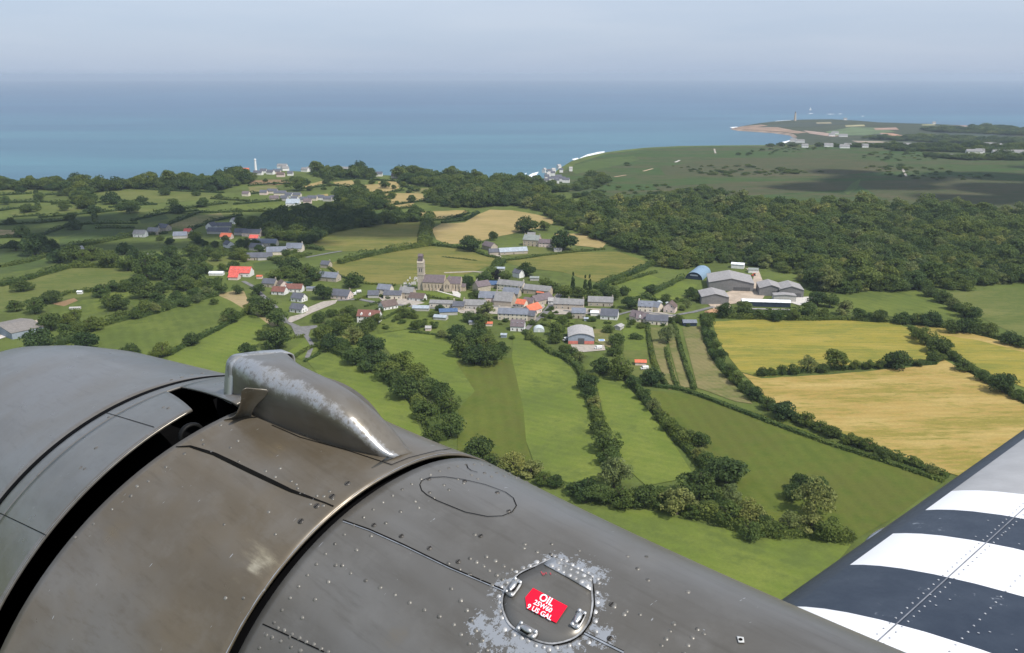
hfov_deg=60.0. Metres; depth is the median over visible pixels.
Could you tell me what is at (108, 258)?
tree
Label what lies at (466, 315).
tree
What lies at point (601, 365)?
tree
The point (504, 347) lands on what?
tree
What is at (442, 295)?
lawn
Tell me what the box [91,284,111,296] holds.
tree
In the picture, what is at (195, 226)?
hedge
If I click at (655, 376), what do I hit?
tree
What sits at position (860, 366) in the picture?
hedge
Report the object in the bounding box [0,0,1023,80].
sky
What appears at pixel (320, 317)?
bush
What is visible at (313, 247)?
hedge
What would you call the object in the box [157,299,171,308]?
tree
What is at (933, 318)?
tree
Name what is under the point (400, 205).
crop field
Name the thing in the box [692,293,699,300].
tree
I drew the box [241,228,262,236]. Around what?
house
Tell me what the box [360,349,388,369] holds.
tree
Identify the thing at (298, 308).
house
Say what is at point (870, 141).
field
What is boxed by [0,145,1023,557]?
ground
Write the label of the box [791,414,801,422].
tree
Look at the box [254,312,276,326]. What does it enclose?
path
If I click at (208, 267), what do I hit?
tree
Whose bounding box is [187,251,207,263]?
tree
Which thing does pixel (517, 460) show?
tree
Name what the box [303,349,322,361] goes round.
hedge
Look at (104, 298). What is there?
tree
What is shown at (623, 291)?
tree
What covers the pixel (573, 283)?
conifer tree
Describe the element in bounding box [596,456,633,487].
tree
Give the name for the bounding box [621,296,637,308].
tree
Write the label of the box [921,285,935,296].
tree
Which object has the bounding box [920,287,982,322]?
hedge
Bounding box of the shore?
[736,125,805,133]
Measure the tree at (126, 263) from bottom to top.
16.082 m
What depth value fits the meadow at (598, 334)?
634.18 m
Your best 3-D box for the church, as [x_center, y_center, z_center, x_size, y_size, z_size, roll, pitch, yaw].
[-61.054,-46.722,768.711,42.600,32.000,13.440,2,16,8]
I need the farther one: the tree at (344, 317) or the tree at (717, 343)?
the tree at (344, 317)
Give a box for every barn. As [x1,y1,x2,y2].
[156,223,171,230]
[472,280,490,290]
[482,241,497,249]
[488,248,499,254]
[499,246,527,254]
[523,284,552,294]
[685,265,710,279]
[698,287,728,303]
[706,270,753,290]
[756,279,780,295]
[772,292,796,301]
[778,280,803,296]
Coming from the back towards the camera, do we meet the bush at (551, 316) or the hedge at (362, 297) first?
the hedge at (362, 297)
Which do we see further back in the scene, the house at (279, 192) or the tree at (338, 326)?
the house at (279, 192)
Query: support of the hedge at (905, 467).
on the ground at (148, 243)
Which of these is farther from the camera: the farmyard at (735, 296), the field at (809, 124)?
the field at (809, 124)
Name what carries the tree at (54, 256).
on the pasture at (31, 265)
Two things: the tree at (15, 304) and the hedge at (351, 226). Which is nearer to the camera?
the tree at (15, 304)
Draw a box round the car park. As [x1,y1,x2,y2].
[288,300,336,321]
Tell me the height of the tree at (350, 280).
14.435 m
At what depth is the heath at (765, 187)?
1491.72 m
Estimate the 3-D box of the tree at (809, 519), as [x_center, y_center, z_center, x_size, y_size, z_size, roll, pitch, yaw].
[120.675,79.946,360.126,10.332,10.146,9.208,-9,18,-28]
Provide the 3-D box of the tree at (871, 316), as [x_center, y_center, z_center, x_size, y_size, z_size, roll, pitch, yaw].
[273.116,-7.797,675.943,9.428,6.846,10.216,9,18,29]
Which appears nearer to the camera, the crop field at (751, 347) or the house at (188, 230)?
the crop field at (751, 347)
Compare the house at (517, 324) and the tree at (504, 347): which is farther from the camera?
the house at (517, 324)
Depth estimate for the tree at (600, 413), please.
478.69 m
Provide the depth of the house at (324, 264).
861.42 m
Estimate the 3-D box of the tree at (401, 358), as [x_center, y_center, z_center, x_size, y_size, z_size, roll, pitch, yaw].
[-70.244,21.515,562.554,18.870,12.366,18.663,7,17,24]
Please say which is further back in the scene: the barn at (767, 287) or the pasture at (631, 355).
the barn at (767, 287)
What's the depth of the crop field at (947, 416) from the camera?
497.33 m
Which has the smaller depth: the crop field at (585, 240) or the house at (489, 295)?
the house at (489, 295)
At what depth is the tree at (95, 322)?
647.43 m
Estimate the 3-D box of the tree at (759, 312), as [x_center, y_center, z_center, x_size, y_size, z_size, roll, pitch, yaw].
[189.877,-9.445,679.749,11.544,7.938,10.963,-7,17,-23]
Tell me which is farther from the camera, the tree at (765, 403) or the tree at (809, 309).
the tree at (809, 309)
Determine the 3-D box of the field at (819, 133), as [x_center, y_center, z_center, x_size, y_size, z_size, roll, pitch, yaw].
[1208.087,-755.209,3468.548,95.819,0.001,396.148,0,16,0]
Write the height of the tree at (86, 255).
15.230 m
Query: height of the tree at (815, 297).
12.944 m
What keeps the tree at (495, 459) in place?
on the ground at (148, 243)
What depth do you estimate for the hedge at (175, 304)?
713.63 m
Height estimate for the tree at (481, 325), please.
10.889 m
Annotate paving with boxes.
[452,291,460,296]
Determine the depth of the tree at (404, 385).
509.70 m
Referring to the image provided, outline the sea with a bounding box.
[0,80,1023,180]
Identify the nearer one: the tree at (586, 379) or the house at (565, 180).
the tree at (586, 379)
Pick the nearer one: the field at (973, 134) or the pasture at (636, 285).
the pasture at (636, 285)
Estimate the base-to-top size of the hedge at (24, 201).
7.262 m
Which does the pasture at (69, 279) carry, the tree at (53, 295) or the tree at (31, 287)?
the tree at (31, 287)
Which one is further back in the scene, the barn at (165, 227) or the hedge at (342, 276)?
the barn at (165, 227)
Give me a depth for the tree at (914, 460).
420.84 m
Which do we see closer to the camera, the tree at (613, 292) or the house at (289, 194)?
the tree at (613, 292)
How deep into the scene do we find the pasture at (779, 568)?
349.35 m
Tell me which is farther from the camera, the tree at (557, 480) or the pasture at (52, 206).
the pasture at (52, 206)
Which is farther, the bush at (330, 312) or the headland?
the headland
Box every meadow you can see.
[0,230,13,234]
[170,213,223,229]
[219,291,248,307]
[248,186,278,191]
[413,188,428,193]
[456,358,531,468]
[593,329,610,347]
[650,391,939,541]
[651,327,677,389]
[669,328,689,386]
[682,326,751,403]
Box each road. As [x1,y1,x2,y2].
[241,281,288,322]
[288,323,316,335]
[304,335,313,357]
[307,251,340,257]
[338,298,502,308]
[444,271,479,272]
[511,291,563,317]
[525,317,539,329]
[563,306,713,315]
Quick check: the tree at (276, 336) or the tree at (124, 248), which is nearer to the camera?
the tree at (276, 336)
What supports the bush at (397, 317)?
on the pasture at (396, 326)
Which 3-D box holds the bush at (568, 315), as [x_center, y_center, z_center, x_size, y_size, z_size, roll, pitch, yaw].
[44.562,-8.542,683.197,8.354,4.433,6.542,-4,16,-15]
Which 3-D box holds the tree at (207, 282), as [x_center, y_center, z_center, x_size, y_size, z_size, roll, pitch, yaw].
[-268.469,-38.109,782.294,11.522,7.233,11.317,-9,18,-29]
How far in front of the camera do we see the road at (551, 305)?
716.29 m
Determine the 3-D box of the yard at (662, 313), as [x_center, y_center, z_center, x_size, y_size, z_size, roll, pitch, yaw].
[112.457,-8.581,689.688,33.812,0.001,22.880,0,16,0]
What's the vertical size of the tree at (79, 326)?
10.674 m
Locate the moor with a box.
[543,146,1023,203]
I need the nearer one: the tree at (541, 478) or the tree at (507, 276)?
the tree at (541, 478)
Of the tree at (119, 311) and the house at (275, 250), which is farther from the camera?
the house at (275, 250)
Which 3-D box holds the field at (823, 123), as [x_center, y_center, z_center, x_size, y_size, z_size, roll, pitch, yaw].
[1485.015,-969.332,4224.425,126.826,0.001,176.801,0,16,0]
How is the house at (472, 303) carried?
on the ground at (148, 243)
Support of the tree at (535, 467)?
on the ground at (148, 243)
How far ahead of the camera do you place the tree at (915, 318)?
664.27 m
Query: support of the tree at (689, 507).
on the ground at (148, 243)
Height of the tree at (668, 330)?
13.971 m
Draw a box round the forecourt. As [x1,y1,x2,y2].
[571,344,604,351]
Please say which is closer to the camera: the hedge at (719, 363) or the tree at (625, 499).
the tree at (625, 499)
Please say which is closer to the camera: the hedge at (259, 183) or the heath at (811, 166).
the hedge at (259, 183)
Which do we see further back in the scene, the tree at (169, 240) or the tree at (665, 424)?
the tree at (169, 240)
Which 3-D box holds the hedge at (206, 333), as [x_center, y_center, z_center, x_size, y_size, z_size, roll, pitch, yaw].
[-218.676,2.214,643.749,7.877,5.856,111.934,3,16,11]
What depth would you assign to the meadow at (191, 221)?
1142.17 m
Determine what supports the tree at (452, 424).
on the ground at (148, 243)
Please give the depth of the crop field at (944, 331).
634.43 m
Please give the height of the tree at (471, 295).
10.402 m
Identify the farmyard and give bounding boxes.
[709,268,763,308]
[791,297,808,304]
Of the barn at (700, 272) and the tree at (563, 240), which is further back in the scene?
the tree at (563, 240)
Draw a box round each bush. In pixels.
[312,311,326,322]
[325,309,339,316]
[340,304,357,312]
[349,310,357,317]
[393,314,401,319]
[397,319,406,323]
[410,313,418,318]
[427,311,436,316]
[430,322,438,327]
[528,319,536,324]
[547,313,555,318]
[564,313,574,318]
[586,316,596,320]
[601,325,615,332]
[627,319,636,324]
[628,332,643,339]
[636,322,646,328]
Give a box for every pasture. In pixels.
[0,189,32,193]
[0,218,53,225]
[0,251,41,262]
[0,259,63,273]
[0,268,142,308]
[3,195,48,199]
[10,206,80,215]
[42,204,74,208]
[45,224,132,236]
[48,282,160,316]
[59,228,134,245]
[66,296,242,357]
[74,212,137,222]
[97,189,215,202]
[101,206,156,212]
[139,215,168,223]
[168,313,276,372]
[205,255,242,265]
[221,213,240,216]
[232,202,285,209]
[253,261,280,270]
[288,339,320,359]
[308,352,421,435]
[375,329,474,402]
[378,301,447,334]
[434,274,475,280]
[509,245,576,256]
[512,332,608,482]
[550,319,575,329]
[589,508,850,599]
[597,374,690,484]
[615,275,660,296]
[622,327,647,349]
[623,350,650,376]
[653,281,697,299]
[834,290,958,319]
[947,287,1023,336]
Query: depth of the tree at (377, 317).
662.92 m
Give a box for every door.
[578,338,583,343]
[733,287,749,290]
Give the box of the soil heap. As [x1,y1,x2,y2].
[704,309,717,312]
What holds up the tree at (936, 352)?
on the ground at (148, 243)
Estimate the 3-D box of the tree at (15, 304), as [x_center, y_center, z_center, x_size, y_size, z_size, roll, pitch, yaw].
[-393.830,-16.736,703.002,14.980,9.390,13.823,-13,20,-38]
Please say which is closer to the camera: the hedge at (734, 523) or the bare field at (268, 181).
the hedge at (734, 523)
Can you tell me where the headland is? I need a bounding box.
[731,119,1023,144]
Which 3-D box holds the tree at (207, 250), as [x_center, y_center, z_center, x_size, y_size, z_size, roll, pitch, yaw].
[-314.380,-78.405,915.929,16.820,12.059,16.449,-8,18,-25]
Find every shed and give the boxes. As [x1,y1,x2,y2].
[0,318,43,338]
[208,271,224,275]
[228,273,240,279]
[306,286,315,290]
[367,290,379,297]
[412,305,429,310]
[425,326,430,330]
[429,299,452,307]
[433,314,448,319]
[438,308,457,314]
[489,280,496,287]
[500,333,506,337]
[530,276,538,280]
[553,248,561,251]
[590,310,598,315]
[613,323,623,329]
[634,359,646,365]
[682,319,696,325]
[731,262,744,268]
[740,298,790,307]
[748,268,758,272]
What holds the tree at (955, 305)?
on the ground at (148, 243)
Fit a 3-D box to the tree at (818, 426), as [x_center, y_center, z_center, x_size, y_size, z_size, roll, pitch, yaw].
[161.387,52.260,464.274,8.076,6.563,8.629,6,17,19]
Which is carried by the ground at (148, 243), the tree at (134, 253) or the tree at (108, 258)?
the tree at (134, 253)
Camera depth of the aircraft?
1.33 m
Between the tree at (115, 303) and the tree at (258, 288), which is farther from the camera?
the tree at (258, 288)
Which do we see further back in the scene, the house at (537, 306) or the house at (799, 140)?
the house at (799, 140)
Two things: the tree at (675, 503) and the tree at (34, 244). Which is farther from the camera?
the tree at (34, 244)
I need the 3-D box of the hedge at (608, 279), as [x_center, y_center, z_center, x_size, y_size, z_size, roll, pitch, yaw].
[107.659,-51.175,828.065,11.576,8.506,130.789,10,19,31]
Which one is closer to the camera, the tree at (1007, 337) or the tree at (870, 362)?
the tree at (870, 362)
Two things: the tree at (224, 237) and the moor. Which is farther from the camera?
the moor
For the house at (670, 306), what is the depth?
697.67 m
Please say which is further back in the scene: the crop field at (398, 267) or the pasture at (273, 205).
the pasture at (273, 205)
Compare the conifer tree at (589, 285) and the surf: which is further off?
the surf
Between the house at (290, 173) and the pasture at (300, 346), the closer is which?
the pasture at (300, 346)
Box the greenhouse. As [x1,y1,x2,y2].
[533,325,543,331]
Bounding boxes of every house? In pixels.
[132,230,147,236]
[147,226,161,234]
[172,231,187,238]
[183,228,192,233]
[205,222,217,228]
[207,227,230,233]
[216,222,231,227]
[219,233,233,238]
[223,240,233,247]
[228,266,253,276]
[233,228,248,234]
[241,191,250,195]
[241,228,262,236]
[246,252,260,259]
[249,235,259,239]
[249,243,265,250]
[252,238,278,245]
[253,170,263,174]
[257,252,272,259]
[259,190,267,194]
[261,277,277,286]
[266,170,274,174]
[266,246,286,254]
[267,189,277,193]
[269,195,278,199]
[271,285,288,294]
[273,190,286,195]
[276,172,284,176]
[277,164,287,167]
[277,279,286,285]
[280,195,288,200]
[281,166,288,170]
[284,192,292,197]
[284,283,304,291]
[285,199,300,205]
[286,242,304,251]
[287,171,293,175]
[289,303,307,312]
[290,292,307,301]
[292,192,301,197]
[300,167,309,171]
[303,198,311,203]
[307,195,317,200]
[318,269,340,281]
[320,259,332,267]
[323,196,332,200]
[331,288,353,299]
[356,308,381,322]
[376,283,393,294]
[378,299,397,309]
[383,290,401,298]
[399,285,416,298]
[408,292,427,300]
[452,299,464,309]
[463,297,486,308]
[478,291,495,302]
[493,289,516,306]
[497,277,525,291]
[497,306,528,320]
[502,286,521,297]
[510,319,525,330]
[512,268,524,277]
[515,298,527,307]
[522,233,541,245]
[523,297,534,304]
[524,302,541,312]
[528,310,536,320]
[531,290,552,304]
[538,239,551,247]
[548,297,555,303]
[553,296,584,308]
[562,177,569,182]
[571,307,585,318]
[588,295,613,306]
[600,308,618,319]
[629,309,643,319]
[636,312,648,321]
[638,298,653,311]
[646,314,668,324]
[653,301,663,311]
[663,300,677,313]
[795,139,804,142]
[824,143,832,146]
[839,144,849,147]
[965,149,982,152]
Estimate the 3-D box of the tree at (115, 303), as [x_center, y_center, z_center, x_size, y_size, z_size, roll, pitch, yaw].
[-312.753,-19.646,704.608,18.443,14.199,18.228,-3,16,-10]
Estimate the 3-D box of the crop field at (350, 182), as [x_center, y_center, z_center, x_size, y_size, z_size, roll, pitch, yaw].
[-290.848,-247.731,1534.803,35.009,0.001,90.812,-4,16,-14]
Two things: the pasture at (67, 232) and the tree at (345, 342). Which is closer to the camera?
the tree at (345, 342)
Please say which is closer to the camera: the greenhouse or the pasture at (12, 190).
the greenhouse
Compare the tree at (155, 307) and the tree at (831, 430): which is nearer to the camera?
the tree at (831, 430)
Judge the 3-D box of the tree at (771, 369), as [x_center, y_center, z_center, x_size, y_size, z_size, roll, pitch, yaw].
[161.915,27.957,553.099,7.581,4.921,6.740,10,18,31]
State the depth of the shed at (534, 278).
807.50 m
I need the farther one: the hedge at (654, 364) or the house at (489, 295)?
the house at (489, 295)
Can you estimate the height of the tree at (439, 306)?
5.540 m
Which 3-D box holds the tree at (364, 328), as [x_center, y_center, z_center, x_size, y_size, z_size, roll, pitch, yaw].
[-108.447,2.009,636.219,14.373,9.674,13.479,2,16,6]
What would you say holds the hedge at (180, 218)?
on the ground at (148, 243)
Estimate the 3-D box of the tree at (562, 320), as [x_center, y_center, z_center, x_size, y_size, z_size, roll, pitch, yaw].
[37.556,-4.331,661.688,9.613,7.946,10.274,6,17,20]
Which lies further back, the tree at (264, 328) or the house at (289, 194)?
the house at (289, 194)
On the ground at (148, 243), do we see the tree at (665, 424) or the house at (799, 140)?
the tree at (665, 424)
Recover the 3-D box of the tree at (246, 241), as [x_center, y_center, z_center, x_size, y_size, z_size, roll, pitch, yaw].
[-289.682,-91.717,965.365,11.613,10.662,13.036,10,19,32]
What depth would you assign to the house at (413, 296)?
734.79 m
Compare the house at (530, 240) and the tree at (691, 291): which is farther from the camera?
the house at (530, 240)
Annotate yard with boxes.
[379,297,423,304]
[458,303,544,314]
[551,308,600,313]
[644,312,672,316]
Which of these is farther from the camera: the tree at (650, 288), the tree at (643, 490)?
the tree at (650, 288)
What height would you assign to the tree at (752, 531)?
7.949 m
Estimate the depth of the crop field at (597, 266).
880.70 m
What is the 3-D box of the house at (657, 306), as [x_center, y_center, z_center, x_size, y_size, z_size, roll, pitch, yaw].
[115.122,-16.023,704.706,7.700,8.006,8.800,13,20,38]
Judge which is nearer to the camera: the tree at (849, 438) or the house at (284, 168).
the tree at (849, 438)
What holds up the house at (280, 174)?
on the ground at (148, 243)
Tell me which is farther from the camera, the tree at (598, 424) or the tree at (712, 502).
the tree at (598, 424)
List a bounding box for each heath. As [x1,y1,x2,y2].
[567,156,639,173]
[655,181,851,196]
[659,157,894,175]
[844,179,860,193]
[851,178,1023,208]
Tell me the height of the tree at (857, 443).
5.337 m
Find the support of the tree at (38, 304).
on the ground at (148, 243)
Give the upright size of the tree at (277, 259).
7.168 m
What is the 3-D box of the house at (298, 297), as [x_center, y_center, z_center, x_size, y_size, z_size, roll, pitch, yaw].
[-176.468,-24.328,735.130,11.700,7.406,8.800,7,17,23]
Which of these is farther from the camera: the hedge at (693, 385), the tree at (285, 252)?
the tree at (285, 252)
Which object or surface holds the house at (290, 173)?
on the ground at (148, 243)
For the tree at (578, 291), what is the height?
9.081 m
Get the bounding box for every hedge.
[0,191,31,195]
[0,204,40,210]
[0,218,68,224]
[0,225,66,237]
[0,252,47,266]
[0,259,84,286]
[1,198,96,204]
[13,212,44,217]
[33,189,40,210]
[38,208,126,217]
[49,283,135,300]
[56,291,206,344]
[61,224,159,246]
[71,259,139,268]
[80,219,137,224]
[91,210,97,221]
[95,199,153,203]
[95,223,134,228]
[108,202,157,207]
[129,186,224,192]
[130,207,198,220]
[136,290,219,318]
[148,231,167,234]
[152,276,222,290]
[153,200,227,211]
[166,208,241,224]
[166,309,249,355]
[187,212,242,229]
[210,196,249,201]
[230,203,297,211]
[233,198,281,204]
[247,181,291,185]
[267,251,311,260]
[270,334,303,349]
[288,244,324,253]
[294,343,316,357]
[300,183,349,188]
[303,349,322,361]
[314,217,384,241]
[315,341,448,441]
[326,266,395,285]
[332,176,401,181]
[337,241,431,263]
[354,295,367,300]
[364,299,396,306]
[369,187,404,193]
[382,303,410,318]
[384,204,415,209]
[389,198,427,204]
[397,180,416,191]
[408,330,454,339]
[410,184,429,187]
[416,210,470,220]
[417,210,435,246]
[428,294,461,300]
[431,241,469,249]
[440,210,479,222]
[441,256,477,260]
[468,249,499,261]
[479,257,507,280]
[506,247,604,260]
[521,329,582,368]
[540,321,569,327]
[574,363,610,467]
[577,479,850,544]
[592,260,655,288]
[612,270,657,284]
[623,375,717,485]
[631,293,691,302]
[639,273,685,296]
[645,324,668,384]
[652,383,944,482]
[664,346,678,385]
[671,320,696,389]
[699,305,806,317]
[700,314,950,478]
[716,312,921,324]
[756,360,937,376]
[908,325,1023,402]
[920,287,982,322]
[922,322,1012,339]
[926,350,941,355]
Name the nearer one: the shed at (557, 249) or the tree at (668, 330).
the tree at (668, 330)
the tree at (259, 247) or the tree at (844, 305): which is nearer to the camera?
the tree at (844, 305)
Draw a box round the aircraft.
[0,345,1023,652]
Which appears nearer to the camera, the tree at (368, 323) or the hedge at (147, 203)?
the tree at (368, 323)
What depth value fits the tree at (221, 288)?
756.55 m
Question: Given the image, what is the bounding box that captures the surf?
[581,151,604,157]
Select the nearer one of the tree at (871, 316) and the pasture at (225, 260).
the tree at (871, 316)
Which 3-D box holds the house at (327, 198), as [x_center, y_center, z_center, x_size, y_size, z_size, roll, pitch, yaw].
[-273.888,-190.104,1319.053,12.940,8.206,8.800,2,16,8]
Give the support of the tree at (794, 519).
on the ground at (148, 243)
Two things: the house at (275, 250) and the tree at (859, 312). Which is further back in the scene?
the house at (275, 250)
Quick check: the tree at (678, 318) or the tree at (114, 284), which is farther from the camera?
the tree at (114, 284)
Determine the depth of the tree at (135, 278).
779.00 m
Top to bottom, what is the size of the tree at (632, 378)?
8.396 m
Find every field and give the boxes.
[52,298,77,305]
[249,180,288,184]
[305,181,330,186]
[313,222,420,251]
[329,246,494,283]
[333,180,353,185]
[365,183,399,191]
[386,193,424,203]
[394,203,413,206]
[421,210,465,218]
[433,210,552,243]
[506,252,646,282]
[556,233,605,247]
[713,320,927,376]
[743,360,1023,474]
[761,121,848,126]
[804,130,838,136]
[816,122,831,123]
[826,127,894,134]
[845,125,864,126]
[854,141,889,142]
[874,127,898,129]
[915,325,1023,351]
[915,326,1023,386]
[939,132,1012,136]
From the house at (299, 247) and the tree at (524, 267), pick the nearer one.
the tree at (524, 267)
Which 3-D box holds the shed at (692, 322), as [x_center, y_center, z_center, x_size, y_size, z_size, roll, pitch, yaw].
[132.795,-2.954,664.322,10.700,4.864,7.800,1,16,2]
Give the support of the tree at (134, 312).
on the ground at (148, 243)
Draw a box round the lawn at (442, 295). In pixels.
[419,291,454,297]
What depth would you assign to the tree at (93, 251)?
894.43 m
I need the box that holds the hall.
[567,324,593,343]
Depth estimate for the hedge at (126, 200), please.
1299.39 m
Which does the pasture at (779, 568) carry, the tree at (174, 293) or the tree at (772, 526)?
the tree at (772, 526)
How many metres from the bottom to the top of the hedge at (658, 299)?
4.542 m
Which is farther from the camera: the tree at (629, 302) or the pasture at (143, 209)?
the pasture at (143, 209)
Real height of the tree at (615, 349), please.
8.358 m
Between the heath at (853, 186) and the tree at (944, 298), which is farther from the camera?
the heath at (853, 186)
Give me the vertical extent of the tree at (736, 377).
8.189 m
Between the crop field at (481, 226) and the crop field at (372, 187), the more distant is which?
the crop field at (372, 187)
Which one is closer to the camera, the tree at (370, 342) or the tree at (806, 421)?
the tree at (806, 421)
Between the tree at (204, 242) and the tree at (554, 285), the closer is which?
the tree at (554, 285)
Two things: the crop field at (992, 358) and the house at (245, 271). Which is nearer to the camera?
the crop field at (992, 358)
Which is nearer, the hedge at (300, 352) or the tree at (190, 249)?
the hedge at (300, 352)
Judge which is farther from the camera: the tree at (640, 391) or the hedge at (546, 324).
the hedge at (546, 324)
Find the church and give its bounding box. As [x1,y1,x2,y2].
[417,254,465,291]
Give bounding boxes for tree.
[4,300,25,310]
[5,240,21,250]
[9,279,28,291]
[17,232,50,254]
[17,327,57,346]
[23,297,46,313]
[26,281,36,289]
[36,313,62,329]
[41,289,62,302]
[43,238,60,250]
[46,248,63,262]
[56,244,80,263]
[56,324,75,335]
[57,313,75,323]
[67,308,81,320]
[69,321,85,332]
[69,331,99,346]
[73,249,92,262]
[82,316,105,329]
[84,244,103,259]
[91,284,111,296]
[95,249,118,265]
[99,295,110,306]
[103,279,118,291]
[105,293,130,309]
[111,310,124,316]
[115,242,133,253]
[115,255,135,270]
[117,279,131,291]
[118,343,141,352]
[124,248,144,259]
[125,307,144,317]
[126,280,158,297]
[128,274,148,284]
[131,252,158,276]
[135,300,152,312]
[140,250,158,258]
[146,261,173,278]
[147,350,159,356]
[148,291,165,302]
[149,302,160,312]
[152,340,173,356]
[155,282,170,293]
[156,235,164,239]
[156,254,173,265]
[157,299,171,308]
[160,244,178,256]
[161,265,193,283]
[165,237,174,244]
[167,253,188,267]
[168,290,183,299]
[174,275,194,290]
[178,296,192,305]
[181,243,200,255]
[181,332,201,344]
[186,264,205,281]
[186,287,203,295]
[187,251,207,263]
[187,258,207,267]
[189,231,201,240]
[191,292,205,302]
[194,236,203,243]
[199,245,215,255]
[199,262,213,273]
[200,240,207,245]
[201,279,213,286]
[201,286,212,293]
[209,250,223,260]
[209,298,218,303]
[210,240,218,246]
[212,280,227,293]
[216,246,228,254]
[216,263,226,269]
[218,315,229,322]
[220,235,228,240]
[220,308,239,320]
[226,260,239,269]
[231,247,248,258]
[231,284,244,293]
[235,242,244,247]
[237,342,257,352]
[240,254,250,260]
[241,237,250,246]
[243,303,252,312]
[247,238,260,245]
[247,294,261,302]
[249,283,265,294]
[250,296,277,315]
[253,244,264,251]
[254,326,269,338]
[259,325,291,349]
[264,269,283,280]
[265,308,288,325]
[272,256,281,262]
[276,256,302,271]
[276,266,293,277]
[280,249,290,256]
[287,270,306,283]
[297,263,312,277]
[302,278,312,285]
[307,266,323,280]
[312,284,332,299]
[318,319,333,332]
[328,320,346,334]
[332,312,354,326]
[333,338,352,349]
[342,347,366,363]
[343,271,364,286]
[353,323,370,333]
[356,334,385,350]
[356,360,371,371]
[359,317,377,329]
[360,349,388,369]
[367,313,382,322]
[374,360,401,380]
[385,371,402,384]
[388,350,414,369]
[388,375,418,397]
[396,307,411,317]
[402,362,430,381]
[409,319,421,328]
[412,399,440,421]
[419,320,428,326]
[421,424,444,441]
[428,381,454,401]
[435,304,444,310]
[435,412,466,437]
[437,329,446,337]
[446,324,467,337]
[448,332,475,355]
[459,235,483,250]
[461,343,490,363]
[462,275,473,288]
[462,310,474,320]
[462,328,489,344]
[464,433,495,457]
[467,289,479,298]
[471,323,491,333]
[472,345,503,366]
[473,313,487,324]
[475,333,497,347]
[476,271,491,280]
[476,300,494,319]
[484,453,497,465]
[488,231,498,239]
[491,269,500,279]
[493,456,509,468]
[494,344,506,359]
[496,341,510,351]
[496,451,528,476]
[498,270,512,279]
[514,215,539,232]
[516,261,535,275]
[518,459,543,479]
[534,470,552,484]
[538,277,552,285]
[539,220,550,229]
[546,474,565,487]
[547,331,563,342]
[548,282,562,292]
[548,322,565,332]
[550,228,578,249]
[556,285,572,296]
[556,315,567,324]
[558,344,570,352]
[563,481,577,495]
[565,346,577,355]
[570,272,574,289]
[571,287,586,296]
[572,351,587,362]
[573,477,598,498]
[574,486,596,502]
[575,374,599,387]
[579,384,597,397]
[583,275,587,292]
[587,274,591,292]
[587,289,603,296]
[587,372,599,379]
[587,394,601,407]
[588,419,611,433]
[589,356,611,373]
[589,410,606,419]
[589,484,612,503]
[590,427,623,450]
[595,446,621,461]
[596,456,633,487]
[597,283,614,295]
[604,285,621,299]
[605,343,623,354]
[606,355,633,379]
[607,485,637,507]
[608,333,624,344]
[617,285,630,294]
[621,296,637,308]
[625,375,641,385]
[629,483,657,508]
[635,388,651,398]
[639,366,664,383]
[641,398,651,404]
[642,284,657,292]
[645,397,660,409]
[649,485,671,507]
[651,410,669,419]
[657,323,677,342]
[658,417,678,428]
[658,486,698,515]
[660,296,668,301]
[669,424,684,432]
[673,314,683,322]
[675,469,723,499]
[677,429,697,446]
[681,501,704,518]
[682,299,692,307]
[684,287,697,296]
[690,447,705,457]
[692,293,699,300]
[693,431,711,446]
[697,450,716,466]
[699,499,719,513]
[700,317,716,327]
[703,329,717,338]
[703,456,750,482]
[706,493,724,505]
[707,340,721,348]
[711,349,728,360]
[711,499,742,523]
[715,303,732,316]
[721,363,737,375]
[722,483,742,502]
[728,371,744,383]
[734,301,752,313]
[736,496,766,522]
[737,380,752,390]
[737,521,765,541]
[744,386,763,399]
[750,512,773,523]
[753,309,766,316]
[756,366,769,375]
[760,396,775,409]
[763,519,787,539]
[768,310,784,320]
[768,367,776,374]
[768,401,796,420]
[776,364,787,373]
[778,510,804,528]
[782,483,802,500]
[785,308,801,319]
[787,363,800,374]
[789,473,813,485]
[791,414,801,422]
[791,475,837,516]
[797,354,818,371]
[797,411,815,426]
[798,302,818,315]
[800,512,822,536]
[807,291,826,305]
[812,420,826,431]
[813,516,844,539]
[814,308,831,316]
[814,476,828,487]
[816,363,829,372]
[822,293,839,306]
[823,348,851,367]
[823,425,841,437]
[835,300,853,315]
[840,432,858,444]
[841,528,857,540]
[849,360,860,367]
[851,308,868,318]
[851,437,863,446]
[860,437,878,450]
[862,359,875,368]
[865,312,873,319]
[873,309,889,320]
[873,446,894,459]
[875,359,886,368]
[882,350,913,370]
[891,453,903,461]
[893,311,911,323]
[906,455,923,466]
[909,326,921,338]
[910,312,922,322]
[913,358,924,366]
[915,326,937,343]
[919,310,943,326]
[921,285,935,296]
[923,462,940,473]
[925,334,953,351]
[925,352,941,361]
[932,289,951,301]
[938,353,947,360]
[939,293,953,301]
[943,296,960,309]
[943,317,961,332]
[948,350,961,359]
[951,302,964,309]
[953,359,975,370]
[954,302,974,316]
[954,317,977,333]
[965,307,983,317]
[970,321,984,330]
[972,369,990,380]
[980,322,998,333]
[983,377,993,383]
[988,372,1020,392]
[997,330,1020,343]
[1008,389,1023,398]
[1012,336,1023,347]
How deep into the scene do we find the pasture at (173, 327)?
660.47 m
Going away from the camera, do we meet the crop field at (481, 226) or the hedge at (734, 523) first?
the hedge at (734, 523)
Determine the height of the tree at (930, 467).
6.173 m

